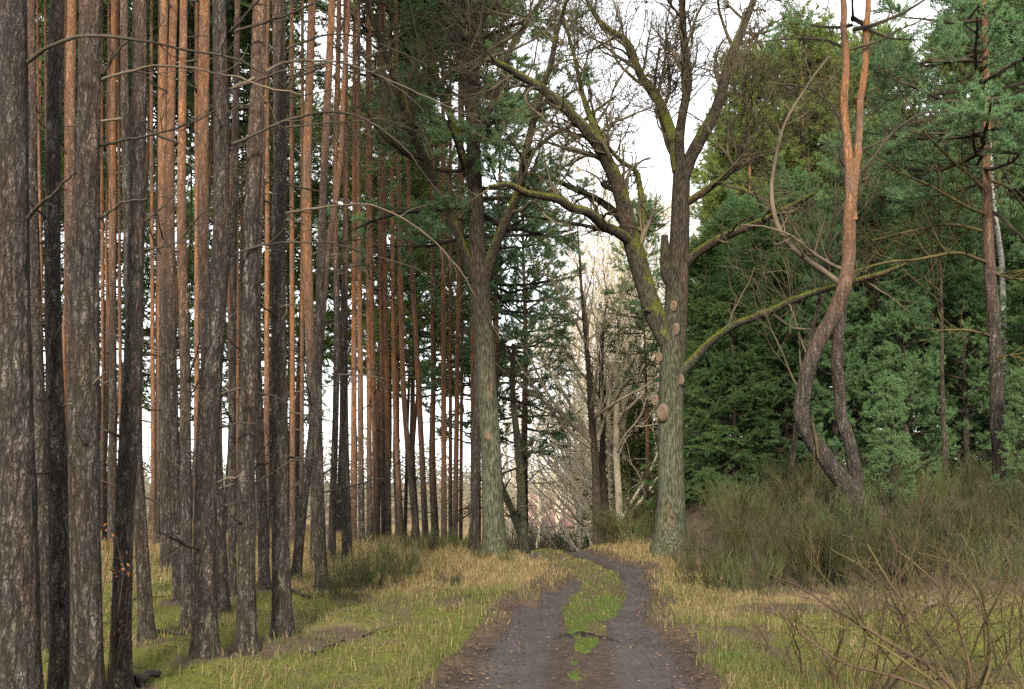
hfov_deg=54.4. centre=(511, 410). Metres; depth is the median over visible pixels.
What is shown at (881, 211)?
young pine
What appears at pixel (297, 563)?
pine tree
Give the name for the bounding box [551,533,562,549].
young pine
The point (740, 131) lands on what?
tall pine
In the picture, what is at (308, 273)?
pine tree
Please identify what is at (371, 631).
fallen stick
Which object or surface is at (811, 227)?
spruce tree
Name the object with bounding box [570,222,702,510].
pale bare tree
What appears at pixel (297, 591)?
fallen branch
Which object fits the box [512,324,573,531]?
pale bare tree
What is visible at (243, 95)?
pine tree
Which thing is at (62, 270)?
tall pine
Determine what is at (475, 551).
broom bush
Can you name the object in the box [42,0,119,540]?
pine tree
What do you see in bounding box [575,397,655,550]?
young pine
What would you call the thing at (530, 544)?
broom bush
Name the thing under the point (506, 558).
broom bush
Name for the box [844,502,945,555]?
broom bush
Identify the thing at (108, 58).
pine tree
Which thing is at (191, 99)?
pine tree
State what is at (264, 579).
pine tree
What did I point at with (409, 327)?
tall pine
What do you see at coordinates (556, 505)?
pale bare tree
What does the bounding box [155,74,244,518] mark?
pine tree
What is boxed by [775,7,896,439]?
tall pine
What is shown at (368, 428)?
pine tree
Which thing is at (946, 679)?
bare shrub
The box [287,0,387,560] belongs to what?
pine tree
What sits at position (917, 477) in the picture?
broom bush
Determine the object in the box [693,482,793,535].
broom bush
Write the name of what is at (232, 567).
pine tree
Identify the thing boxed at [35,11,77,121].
pine tree
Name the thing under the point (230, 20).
pine tree
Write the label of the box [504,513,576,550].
broom bush
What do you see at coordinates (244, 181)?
pine tree
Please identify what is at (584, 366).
pale bare tree
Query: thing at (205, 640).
pine tree
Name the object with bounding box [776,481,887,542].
broom bush
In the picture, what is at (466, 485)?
woods
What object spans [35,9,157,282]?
pine tree
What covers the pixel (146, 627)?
pine tree
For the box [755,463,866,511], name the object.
broom bush
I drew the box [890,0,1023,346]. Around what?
tall pine
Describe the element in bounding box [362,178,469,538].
tall pine
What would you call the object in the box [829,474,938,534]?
broom bush
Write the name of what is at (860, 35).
tall pine
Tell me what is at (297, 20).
pine tree
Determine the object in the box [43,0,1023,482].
sky
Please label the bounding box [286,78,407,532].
tall pine
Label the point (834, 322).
crooked pine
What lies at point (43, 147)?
pine tree
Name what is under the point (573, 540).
broom bush
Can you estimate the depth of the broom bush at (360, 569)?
14.03 m
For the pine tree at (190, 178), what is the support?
on the ground at (417, 614)
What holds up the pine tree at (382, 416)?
on the ground at (417, 614)
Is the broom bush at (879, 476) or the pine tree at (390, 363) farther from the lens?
the pine tree at (390, 363)
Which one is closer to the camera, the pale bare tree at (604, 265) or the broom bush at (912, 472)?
the broom bush at (912, 472)
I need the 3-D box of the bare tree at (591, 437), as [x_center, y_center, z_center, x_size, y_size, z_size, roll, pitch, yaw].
[1.970,-1.448,28.574,5.133,11.417,6.063,3,-5,-34]
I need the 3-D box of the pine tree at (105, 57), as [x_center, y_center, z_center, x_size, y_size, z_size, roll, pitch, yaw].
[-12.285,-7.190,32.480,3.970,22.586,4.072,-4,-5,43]
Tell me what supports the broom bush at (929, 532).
on the ground at (417, 614)
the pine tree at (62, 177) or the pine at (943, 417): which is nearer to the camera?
the pine at (943, 417)
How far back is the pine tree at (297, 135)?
41.60 m
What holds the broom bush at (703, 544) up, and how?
on the ground at (417, 614)
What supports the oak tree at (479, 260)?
on the ground at (417, 614)
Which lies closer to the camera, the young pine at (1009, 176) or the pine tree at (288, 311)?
the young pine at (1009, 176)
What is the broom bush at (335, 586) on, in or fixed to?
on the ground at (417, 614)
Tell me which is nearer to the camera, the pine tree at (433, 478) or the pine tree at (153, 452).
the pine tree at (153, 452)
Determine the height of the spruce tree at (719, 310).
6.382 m
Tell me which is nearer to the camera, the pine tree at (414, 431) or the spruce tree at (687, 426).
the spruce tree at (687, 426)
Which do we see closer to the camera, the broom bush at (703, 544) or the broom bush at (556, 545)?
the broom bush at (703, 544)
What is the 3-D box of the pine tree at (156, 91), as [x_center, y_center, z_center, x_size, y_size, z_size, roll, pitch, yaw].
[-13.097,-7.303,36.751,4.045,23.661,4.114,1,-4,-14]
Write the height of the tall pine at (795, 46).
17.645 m
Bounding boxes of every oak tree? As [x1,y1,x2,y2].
[290,0,678,555]
[422,0,928,555]
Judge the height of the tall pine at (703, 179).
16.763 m
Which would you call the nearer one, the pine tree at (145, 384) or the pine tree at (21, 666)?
the pine tree at (21, 666)
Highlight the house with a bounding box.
[528,493,590,549]
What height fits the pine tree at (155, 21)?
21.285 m
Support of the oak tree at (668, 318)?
on the ground at (417, 614)
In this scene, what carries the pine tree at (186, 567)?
on the ground at (417, 614)
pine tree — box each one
[0,0,267,688]
[27,0,72,652]
[29,0,71,688]
[35,0,77,339]
[35,0,78,46]
[35,0,78,48]
[35,0,78,60]
[35,6,105,279]
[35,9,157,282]
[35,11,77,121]
[35,12,63,187]
[35,13,130,199]
[36,0,61,320]
[36,0,118,600]
[36,64,63,210]
[37,99,120,373]
[37,108,63,212]
[41,18,121,178]
[41,150,63,230]
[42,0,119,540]
[42,0,123,358]
[42,0,178,444]
[45,0,306,688]
[48,0,194,530]
[61,0,149,509]
[61,43,155,450]
[62,0,182,640]
[64,13,130,471]
[78,0,179,369]
[100,0,168,542]
[100,0,175,572]
[100,0,197,688]
[100,128,149,512]
[101,0,157,546]
[103,0,192,282]
[103,0,233,351]
[103,4,193,456]
[103,124,155,426]
[104,29,210,417]
[110,0,250,308]
[118,0,193,546]
[120,46,210,354]
[129,0,250,332]
[129,63,210,523]
[130,0,231,632]
[141,315,193,449]
[144,2,264,522]
[146,0,243,601]
[146,99,240,446]
[153,0,483,659]
[154,3,252,470]
[154,140,239,364]
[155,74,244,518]
[167,0,263,614]
[168,0,288,430]
[176,0,300,535]
[178,0,318,589]
[186,115,264,433]
[188,0,296,440]
[189,26,299,451]
[190,28,289,344]
[192,3,251,475]
[193,0,289,542]
[196,0,338,596]
[209,0,351,530]
[209,41,300,392]
[210,0,336,535]
[211,72,287,272]
[218,0,298,655]
[224,0,360,577]
[229,0,350,589]
[230,0,331,462]
[239,0,509,637]
[239,53,339,554]
[239,81,317,253]
[263,0,396,568]
[264,73,331,394]
[286,0,322,545]
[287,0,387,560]
[288,0,350,502]
[289,0,373,546]
[294,0,375,543]
[300,1,391,538]
[304,0,414,539]
[314,4,446,538]
[315,0,372,557]
[316,0,431,542]
[324,0,393,545]
[332,127,388,465]
[342,0,456,538]
[348,0,454,541]
[348,4,446,536]
[351,6,429,458]
[373,12,447,538]
[374,67,456,535]
[386,102,448,486]
[387,1,543,539]
[391,0,505,538]
[392,10,518,538]
[399,2,513,539]
[412,0,540,542]
[428,1,511,463]
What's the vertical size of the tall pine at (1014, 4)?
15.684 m
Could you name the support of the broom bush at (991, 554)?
on the ground at (417, 614)
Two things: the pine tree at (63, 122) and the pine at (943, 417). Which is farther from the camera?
the pine tree at (63, 122)
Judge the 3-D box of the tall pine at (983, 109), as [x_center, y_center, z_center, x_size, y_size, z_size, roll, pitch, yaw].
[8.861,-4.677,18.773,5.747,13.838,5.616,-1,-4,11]
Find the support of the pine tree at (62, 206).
on the ground at (417, 614)
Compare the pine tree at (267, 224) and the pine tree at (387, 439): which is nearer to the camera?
the pine tree at (267, 224)
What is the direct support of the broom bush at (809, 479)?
on the ground at (417, 614)
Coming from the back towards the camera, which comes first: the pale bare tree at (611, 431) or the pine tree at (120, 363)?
the pale bare tree at (611, 431)
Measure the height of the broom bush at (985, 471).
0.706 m
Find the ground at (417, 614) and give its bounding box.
[42,483,1023,688]
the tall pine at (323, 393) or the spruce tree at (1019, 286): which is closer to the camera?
the spruce tree at (1019, 286)
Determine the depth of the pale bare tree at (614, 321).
45.22 m
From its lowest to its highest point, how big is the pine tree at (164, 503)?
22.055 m
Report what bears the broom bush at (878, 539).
on the ground at (417, 614)
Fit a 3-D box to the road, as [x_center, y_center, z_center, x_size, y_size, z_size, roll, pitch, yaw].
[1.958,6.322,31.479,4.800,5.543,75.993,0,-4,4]
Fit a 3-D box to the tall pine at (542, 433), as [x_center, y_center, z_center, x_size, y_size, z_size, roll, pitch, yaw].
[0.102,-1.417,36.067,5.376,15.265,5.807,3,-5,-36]
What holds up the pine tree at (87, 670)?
on the ground at (417, 614)
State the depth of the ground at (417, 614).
11.11 m
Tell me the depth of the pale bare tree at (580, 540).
44.00 m
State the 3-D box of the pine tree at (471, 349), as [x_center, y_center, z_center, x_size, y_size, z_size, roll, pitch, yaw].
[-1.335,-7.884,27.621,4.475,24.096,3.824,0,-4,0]
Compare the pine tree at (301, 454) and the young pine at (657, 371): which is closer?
the pine tree at (301, 454)
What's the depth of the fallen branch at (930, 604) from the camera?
11.81 m
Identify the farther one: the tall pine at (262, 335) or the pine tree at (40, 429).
the tall pine at (262, 335)
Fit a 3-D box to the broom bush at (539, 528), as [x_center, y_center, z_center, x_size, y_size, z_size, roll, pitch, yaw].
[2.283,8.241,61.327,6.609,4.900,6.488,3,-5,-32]
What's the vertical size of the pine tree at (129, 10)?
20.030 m
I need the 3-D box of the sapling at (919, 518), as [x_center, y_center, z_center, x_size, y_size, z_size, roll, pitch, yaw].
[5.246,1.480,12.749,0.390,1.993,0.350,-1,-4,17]
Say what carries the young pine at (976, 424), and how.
on the ground at (417, 614)
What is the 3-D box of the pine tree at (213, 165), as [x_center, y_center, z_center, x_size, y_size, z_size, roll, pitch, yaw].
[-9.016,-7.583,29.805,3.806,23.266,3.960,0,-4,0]
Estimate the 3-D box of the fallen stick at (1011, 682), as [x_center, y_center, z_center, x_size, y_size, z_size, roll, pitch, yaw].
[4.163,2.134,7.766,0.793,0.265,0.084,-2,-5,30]
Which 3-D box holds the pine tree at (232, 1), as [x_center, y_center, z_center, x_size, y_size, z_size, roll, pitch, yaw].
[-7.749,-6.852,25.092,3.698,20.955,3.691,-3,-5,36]
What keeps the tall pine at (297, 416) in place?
on the ground at (417, 614)
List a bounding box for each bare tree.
[459,332,565,543]
[463,331,543,551]
[465,344,551,536]
[495,157,696,545]
[499,293,642,549]
[504,228,623,549]
[504,252,627,550]
[504,333,567,547]
[505,116,703,538]
[505,171,697,542]
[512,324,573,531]
[514,305,590,529]
[516,161,702,535]
[528,258,662,551]
[532,265,643,516]
[534,301,599,502]
[536,266,658,543]
[546,187,670,525]
[550,178,698,508]
[555,299,663,535]
[565,174,703,520]
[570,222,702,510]
[578,233,660,480]
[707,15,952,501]
[760,29,933,485]
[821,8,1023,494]
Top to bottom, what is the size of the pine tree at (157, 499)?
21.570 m
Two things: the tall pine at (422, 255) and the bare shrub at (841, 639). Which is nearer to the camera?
the bare shrub at (841, 639)
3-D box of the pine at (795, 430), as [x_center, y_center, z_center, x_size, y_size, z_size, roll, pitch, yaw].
[5.682,-2.658,18.406,3.942,9.138,3.468,0,-4,0]
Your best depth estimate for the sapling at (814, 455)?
12.66 m
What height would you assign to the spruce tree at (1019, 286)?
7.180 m
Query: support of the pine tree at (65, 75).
on the ground at (417, 614)
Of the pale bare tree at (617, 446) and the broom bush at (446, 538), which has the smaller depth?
the broom bush at (446, 538)
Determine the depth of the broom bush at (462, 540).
21.86 m
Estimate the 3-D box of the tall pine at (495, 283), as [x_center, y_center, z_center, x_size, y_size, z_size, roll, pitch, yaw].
[-0.440,-3.074,30.606,5.530,15.538,5.120,3,-5,-34]
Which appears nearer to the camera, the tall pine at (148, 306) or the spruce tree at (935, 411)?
the spruce tree at (935, 411)
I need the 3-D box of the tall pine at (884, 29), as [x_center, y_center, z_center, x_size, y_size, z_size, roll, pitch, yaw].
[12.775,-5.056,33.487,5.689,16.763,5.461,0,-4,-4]
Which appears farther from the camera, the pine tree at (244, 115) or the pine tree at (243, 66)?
the pine tree at (244, 115)
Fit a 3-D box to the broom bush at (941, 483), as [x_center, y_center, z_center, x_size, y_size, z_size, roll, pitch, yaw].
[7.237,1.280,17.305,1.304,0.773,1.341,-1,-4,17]
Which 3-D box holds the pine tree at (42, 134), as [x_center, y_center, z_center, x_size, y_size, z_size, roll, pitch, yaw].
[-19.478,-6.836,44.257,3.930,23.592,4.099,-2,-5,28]
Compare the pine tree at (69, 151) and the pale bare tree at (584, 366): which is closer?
the pine tree at (69, 151)
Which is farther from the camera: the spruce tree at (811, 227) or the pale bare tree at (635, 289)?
the pale bare tree at (635, 289)
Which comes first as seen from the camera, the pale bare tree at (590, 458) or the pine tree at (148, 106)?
the pine tree at (148, 106)
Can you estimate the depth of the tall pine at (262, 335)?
54.37 m
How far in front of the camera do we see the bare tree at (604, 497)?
29.86 m
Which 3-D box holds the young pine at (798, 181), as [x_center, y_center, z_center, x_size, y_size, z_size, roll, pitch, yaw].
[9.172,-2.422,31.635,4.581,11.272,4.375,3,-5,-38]
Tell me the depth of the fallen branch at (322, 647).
9.04 m
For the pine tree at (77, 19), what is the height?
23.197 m
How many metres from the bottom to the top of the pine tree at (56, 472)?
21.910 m
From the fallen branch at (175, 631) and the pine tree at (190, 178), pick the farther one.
the pine tree at (190, 178)
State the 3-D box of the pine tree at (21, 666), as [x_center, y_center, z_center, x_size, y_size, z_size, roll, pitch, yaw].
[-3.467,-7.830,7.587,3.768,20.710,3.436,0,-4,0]
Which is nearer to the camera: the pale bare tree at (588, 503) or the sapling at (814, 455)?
the sapling at (814, 455)
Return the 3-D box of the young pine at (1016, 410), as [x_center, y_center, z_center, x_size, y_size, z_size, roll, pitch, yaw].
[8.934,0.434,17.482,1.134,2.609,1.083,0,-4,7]
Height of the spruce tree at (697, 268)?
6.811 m
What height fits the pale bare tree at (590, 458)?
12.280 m
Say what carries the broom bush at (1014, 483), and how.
on the ground at (417, 614)
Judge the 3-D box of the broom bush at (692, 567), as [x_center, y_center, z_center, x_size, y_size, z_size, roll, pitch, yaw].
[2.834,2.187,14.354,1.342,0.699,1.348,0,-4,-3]
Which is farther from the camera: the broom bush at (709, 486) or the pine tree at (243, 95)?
the pine tree at (243, 95)
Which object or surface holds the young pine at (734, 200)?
on the ground at (417, 614)
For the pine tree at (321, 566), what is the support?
on the ground at (417, 614)
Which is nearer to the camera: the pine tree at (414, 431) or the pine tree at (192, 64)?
the pine tree at (192, 64)
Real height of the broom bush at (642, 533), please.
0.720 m
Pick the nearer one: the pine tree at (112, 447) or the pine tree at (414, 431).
the pine tree at (112, 447)
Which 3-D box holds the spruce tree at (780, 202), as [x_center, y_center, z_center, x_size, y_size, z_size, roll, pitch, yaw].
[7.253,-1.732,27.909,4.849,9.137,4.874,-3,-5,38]
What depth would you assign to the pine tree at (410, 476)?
25.29 m
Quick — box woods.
[117,432,942,534]
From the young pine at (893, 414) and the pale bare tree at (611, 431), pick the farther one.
the pale bare tree at (611, 431)
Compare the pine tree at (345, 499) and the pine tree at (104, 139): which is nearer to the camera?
the pine tree at (345, 499)
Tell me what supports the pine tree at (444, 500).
on the ground at (417, 614)
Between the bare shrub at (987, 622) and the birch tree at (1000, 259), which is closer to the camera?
the bare shrub at (987, 622)
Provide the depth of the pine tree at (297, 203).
43.66 m
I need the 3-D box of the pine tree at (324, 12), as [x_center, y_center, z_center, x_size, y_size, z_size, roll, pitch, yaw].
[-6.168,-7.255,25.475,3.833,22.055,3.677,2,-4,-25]
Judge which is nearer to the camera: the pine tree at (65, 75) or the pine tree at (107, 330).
the pine tree at (65, 75)
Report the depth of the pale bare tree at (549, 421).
71.34 m
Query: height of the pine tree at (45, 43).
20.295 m
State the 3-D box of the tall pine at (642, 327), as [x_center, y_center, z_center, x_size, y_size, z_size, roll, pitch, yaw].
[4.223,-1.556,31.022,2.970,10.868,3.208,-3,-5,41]
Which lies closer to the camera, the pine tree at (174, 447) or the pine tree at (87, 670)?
the pine tree at (87, 670)
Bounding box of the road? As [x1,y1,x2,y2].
[378,548,775,688]
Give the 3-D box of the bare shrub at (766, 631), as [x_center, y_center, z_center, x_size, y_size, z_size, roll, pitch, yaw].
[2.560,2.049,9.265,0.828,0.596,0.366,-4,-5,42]
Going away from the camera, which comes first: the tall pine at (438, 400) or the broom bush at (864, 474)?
the broom bush at (864, 474)
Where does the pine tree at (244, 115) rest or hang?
on the ground at (417, 614)
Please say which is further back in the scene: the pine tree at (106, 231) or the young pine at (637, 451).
the pine tree at (106, 231)
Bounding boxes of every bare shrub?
[741,528,1023,688]
[741,602,835,655]
[745,583,901,684]
[780,532,1013,688]
[785,518,1023,688]
[847,510,990,645]
[877,502,1023,668]
[878,507,1023,688]
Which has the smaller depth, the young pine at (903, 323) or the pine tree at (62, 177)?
the young pine at (903, 323)
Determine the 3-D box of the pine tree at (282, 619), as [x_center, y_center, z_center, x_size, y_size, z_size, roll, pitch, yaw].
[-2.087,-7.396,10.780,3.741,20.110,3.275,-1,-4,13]
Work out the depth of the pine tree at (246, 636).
9.38 m
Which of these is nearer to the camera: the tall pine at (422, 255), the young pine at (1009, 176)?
the young pine at (1009, 176)
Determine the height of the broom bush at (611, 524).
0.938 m
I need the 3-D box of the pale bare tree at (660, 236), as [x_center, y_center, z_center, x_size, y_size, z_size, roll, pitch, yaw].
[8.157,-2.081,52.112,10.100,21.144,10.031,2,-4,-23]
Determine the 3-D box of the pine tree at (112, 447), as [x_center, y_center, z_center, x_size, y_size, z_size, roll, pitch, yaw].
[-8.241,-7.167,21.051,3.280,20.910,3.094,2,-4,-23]
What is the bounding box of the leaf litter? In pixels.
[42,500,1023,688]
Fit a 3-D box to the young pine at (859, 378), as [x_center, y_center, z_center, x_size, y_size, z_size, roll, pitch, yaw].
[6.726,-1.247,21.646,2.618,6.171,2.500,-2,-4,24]
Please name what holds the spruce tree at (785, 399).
on the ground at (417, 614)
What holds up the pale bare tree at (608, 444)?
on the ground at (417, 614)
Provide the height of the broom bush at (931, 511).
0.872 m
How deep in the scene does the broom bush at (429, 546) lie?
19.71 m
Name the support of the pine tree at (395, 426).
on the ground at (417, 614)
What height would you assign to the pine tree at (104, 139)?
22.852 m
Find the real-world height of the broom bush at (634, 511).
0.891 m
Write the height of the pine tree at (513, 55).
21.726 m
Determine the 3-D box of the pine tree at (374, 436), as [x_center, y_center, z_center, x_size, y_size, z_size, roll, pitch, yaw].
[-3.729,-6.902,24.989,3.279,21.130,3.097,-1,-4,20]
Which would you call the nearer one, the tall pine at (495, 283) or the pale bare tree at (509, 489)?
the tall pine at (495, 283)
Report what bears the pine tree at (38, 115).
on the ground at (417, 614)
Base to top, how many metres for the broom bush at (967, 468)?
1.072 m
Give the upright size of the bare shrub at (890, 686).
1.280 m
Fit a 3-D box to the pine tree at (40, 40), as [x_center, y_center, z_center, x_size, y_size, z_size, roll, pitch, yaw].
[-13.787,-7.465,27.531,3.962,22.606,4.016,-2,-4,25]
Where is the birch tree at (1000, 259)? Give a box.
[946,88,1023,452]
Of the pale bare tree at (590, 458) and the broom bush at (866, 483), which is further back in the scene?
the pale bare tree at (590, 458)
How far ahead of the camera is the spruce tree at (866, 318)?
23.48 m
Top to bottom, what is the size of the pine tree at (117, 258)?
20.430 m
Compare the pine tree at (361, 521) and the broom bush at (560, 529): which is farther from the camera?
the broom bush at (560, 529)
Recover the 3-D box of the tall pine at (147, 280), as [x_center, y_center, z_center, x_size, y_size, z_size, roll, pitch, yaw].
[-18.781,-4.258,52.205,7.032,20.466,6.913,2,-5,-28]
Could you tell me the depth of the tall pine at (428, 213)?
21.54 m
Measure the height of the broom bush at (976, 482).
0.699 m
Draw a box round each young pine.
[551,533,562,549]
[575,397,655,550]
[608,393,657,534]
[631,220,737,479]
[683,182,805,470]
[751,154,865,459]
[762,211,887,472]
[802,107,920,439]
[829,171,937,471]
[850,240,961,485]
[858,149,988,480]
[862,370,919,506]
[910,209,1018,483]
[937,154,1023,450]
[989,367,1023,501]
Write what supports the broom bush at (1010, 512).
on the ground at (417, 614)
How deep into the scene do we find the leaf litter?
9.73 m
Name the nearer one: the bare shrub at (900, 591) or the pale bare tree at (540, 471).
the bare shrub at (900, 591)
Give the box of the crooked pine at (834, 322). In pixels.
[740,0,958,528]
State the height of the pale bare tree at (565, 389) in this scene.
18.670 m
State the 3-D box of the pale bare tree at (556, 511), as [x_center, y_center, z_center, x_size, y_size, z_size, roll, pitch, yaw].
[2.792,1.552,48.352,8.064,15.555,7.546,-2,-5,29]
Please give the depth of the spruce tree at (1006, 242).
22.64 m
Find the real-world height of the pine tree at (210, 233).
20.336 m
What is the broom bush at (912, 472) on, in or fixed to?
on the ground at (417, 614)
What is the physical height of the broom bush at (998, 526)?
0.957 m
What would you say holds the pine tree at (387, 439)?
on the ground at (417, 614)
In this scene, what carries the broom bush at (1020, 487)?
on the ground at (417, 614)
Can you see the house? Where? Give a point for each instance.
(568, 524)
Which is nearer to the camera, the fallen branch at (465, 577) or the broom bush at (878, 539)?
the broom bush at (878, 539)
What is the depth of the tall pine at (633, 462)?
37.85 m
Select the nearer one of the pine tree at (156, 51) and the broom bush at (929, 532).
the broom bush at (929, 532)
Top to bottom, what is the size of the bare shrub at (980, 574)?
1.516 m
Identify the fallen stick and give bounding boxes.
[362,611,403,636]
[390,583,434,591]
[443,594,475,600]
[989,680,1022,683]
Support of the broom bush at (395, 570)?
on the ground at (417, 614)
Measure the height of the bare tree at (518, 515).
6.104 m
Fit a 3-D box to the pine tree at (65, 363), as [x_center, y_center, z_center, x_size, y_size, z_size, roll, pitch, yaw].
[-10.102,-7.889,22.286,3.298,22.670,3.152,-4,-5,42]
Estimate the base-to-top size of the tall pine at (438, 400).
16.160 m
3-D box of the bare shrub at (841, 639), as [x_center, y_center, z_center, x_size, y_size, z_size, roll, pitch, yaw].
[2.358,1.754,7.643,1.126,0.878,1.191,-2,-5,31]
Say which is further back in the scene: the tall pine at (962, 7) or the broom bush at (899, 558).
the tall pine at (962, 7)
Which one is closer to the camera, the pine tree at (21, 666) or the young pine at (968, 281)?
the pine tree at (21, 666)
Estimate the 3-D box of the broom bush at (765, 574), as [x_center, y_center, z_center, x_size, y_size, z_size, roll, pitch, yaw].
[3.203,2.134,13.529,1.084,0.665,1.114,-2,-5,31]
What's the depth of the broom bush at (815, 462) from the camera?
20.76 m
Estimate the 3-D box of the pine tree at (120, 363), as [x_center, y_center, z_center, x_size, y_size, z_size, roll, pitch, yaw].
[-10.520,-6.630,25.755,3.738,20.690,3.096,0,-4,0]
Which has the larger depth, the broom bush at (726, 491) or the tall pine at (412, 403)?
the tall pine at (412, 403)
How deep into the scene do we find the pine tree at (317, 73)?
32.11 m
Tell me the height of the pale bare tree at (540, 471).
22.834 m
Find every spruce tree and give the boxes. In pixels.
[630,229,778,510]
[642,323,716,515]
[647,203,781,501]
[683,238,791,507]
[684,197,831,498]
[685,190,845,501]
[724,215,844,488]
[748,204,900,482]
[828,264,928,484]
[901,256,988,485]
[921,203,1023,484]
[940,197,1023,483]
[962,225,1023,476]
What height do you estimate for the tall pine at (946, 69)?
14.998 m
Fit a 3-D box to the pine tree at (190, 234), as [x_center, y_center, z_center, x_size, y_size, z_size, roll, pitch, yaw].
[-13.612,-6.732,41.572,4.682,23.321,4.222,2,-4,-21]
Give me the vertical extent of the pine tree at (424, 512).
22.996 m
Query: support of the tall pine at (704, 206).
on the ground at (417, 614)
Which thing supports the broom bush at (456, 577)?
on the ground at (417, 614)
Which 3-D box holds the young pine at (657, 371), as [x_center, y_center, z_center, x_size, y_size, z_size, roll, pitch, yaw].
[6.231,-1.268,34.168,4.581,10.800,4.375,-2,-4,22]
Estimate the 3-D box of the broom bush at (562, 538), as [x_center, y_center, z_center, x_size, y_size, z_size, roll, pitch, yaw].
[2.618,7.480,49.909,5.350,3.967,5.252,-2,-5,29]
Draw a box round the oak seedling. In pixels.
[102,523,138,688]
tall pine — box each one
[37,166,63,398]
[43,203,117,428]
[61,178,155,429]
[100,153,227,403]
[143,185,263,428]
[191,171,324,412]
[261,90,365,520]
[261,204,333,519]
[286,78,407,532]
[312,0,601,552]
[314,79,429,536]
[331,60,469,536]
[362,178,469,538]
[363,110,506,535]
[408,63,586,519]
[421,216,519,536]
[447,166,587,552]
[589,339,658,532]
[597,191,699,523]
[661,88,765,283]
[689,30,816,319]
[690,148,762,406]
[707,26,845,339]
[723,0,880,458]
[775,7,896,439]
[804,19,935,417]
[822,0,1023,498]
[822,19,945,468]
[847,16,939,470]
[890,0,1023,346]
[904,0,1022,464]
[917,1,1023,320]
[940,0,1023,276]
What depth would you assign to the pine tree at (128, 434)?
7.74 m
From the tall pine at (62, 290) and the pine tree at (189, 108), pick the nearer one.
the pine tree at (189, 108)
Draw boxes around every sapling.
[792,422,823,600]
[908,448,935,594]
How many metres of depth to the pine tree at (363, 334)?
47.40 m
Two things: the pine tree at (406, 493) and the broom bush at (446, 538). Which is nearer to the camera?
the broom bush at (446, 538)
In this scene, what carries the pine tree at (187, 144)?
on the ground at (417, 614)
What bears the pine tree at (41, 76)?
on the ground at (417, 614)
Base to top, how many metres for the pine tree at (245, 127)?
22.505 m
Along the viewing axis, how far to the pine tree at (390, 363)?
41.55 m
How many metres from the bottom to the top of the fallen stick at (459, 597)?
0.103 m
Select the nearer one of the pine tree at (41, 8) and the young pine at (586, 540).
the pine tree at (41, 8)
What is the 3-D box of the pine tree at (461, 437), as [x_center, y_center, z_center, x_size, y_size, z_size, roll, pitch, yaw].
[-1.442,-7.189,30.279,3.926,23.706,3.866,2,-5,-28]
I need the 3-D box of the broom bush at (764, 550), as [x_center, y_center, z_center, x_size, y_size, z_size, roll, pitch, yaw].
[4.162,1.928,14.371,1.433,0.936,1.547,0,-4,1]
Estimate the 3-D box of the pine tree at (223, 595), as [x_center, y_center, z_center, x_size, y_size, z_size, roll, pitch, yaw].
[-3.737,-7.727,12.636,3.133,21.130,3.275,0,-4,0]
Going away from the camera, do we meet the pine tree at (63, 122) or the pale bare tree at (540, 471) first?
the pine tree at (63, 122)
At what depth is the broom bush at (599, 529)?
25.76 m
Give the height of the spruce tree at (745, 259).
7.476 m
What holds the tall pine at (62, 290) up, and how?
on the ground at (417, 614)
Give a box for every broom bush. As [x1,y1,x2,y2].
[314,544,385,589]
[314,564,363,600]
[343,554,417,588]
[365,532,427,579]
[389,528,443,555]
[419,524,454,551]
[428,569,465,586]
[445,529,468,549]
[467,548,493,560]
[496,550,515,563]
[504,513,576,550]
[506,506,572,547]
[506,522,578,552]
[506,526,590,552]
[511,520,592,551]
[513,520,585,550]
[529,527,591,550]
[583,506,651,542]
[595,500,656,540]
[614,492,656,525]
[614,511,655,541]
[659,519,756,573]
[666,540,749,587]
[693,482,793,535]
[694,470,765,511]
[703,482,792,519]
[703,545,789,593]
[709,493,834,560]
[748,509,868,590]
[748,512,853,578]
[753,448,827,489]
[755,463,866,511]
[760,460,830,496]
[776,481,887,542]
[789,510,913,573]
[810,524,944,591]
[812,463,889,504]
[814,460,893,492]
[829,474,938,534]
[838,445,914,498]
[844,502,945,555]
[861,509,985,589]
[872,453,948,489]
[888,462,966,505]
[889,498,1023,556]
[894,467,954,499]
[905,477,1023,537]
[936,445,1023,497]
[941,530,1023,584]
[942,493,1023,557]
[952,470,1023,508]
[966,457,1022,488]
[970,476,1023,528]
[1010,477,1023,502]
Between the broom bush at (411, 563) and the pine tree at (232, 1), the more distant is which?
the pine tree at (232, 1)
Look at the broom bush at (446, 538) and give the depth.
20.57 m
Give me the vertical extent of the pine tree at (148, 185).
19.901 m
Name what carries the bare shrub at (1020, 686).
on the ground at (417, 614)
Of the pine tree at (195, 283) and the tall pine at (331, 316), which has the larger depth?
the tall pine at (331, 316)
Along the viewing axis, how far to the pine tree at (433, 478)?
31.13 m
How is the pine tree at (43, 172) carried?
on the ground at (417, 614)
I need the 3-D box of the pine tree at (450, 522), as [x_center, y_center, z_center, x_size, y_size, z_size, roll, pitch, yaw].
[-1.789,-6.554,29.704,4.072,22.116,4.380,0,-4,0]
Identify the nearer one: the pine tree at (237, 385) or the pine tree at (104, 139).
the pine tree at (237, 385)
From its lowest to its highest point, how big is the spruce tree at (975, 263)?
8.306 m
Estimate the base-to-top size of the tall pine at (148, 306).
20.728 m
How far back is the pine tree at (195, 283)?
20.11 m
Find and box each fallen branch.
[134,670,161,687]
[156,622,190,636]
[266,560,310,597]
[299,639,345,655]
[440,574,485,579]
[910,581,956,615]
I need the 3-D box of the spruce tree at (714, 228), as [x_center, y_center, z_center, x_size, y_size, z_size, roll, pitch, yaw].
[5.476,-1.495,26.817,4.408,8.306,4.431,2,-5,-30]
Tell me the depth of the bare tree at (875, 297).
22.46 m
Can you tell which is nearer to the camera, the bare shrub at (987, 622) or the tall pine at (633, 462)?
the bare shrub at (987, 622)

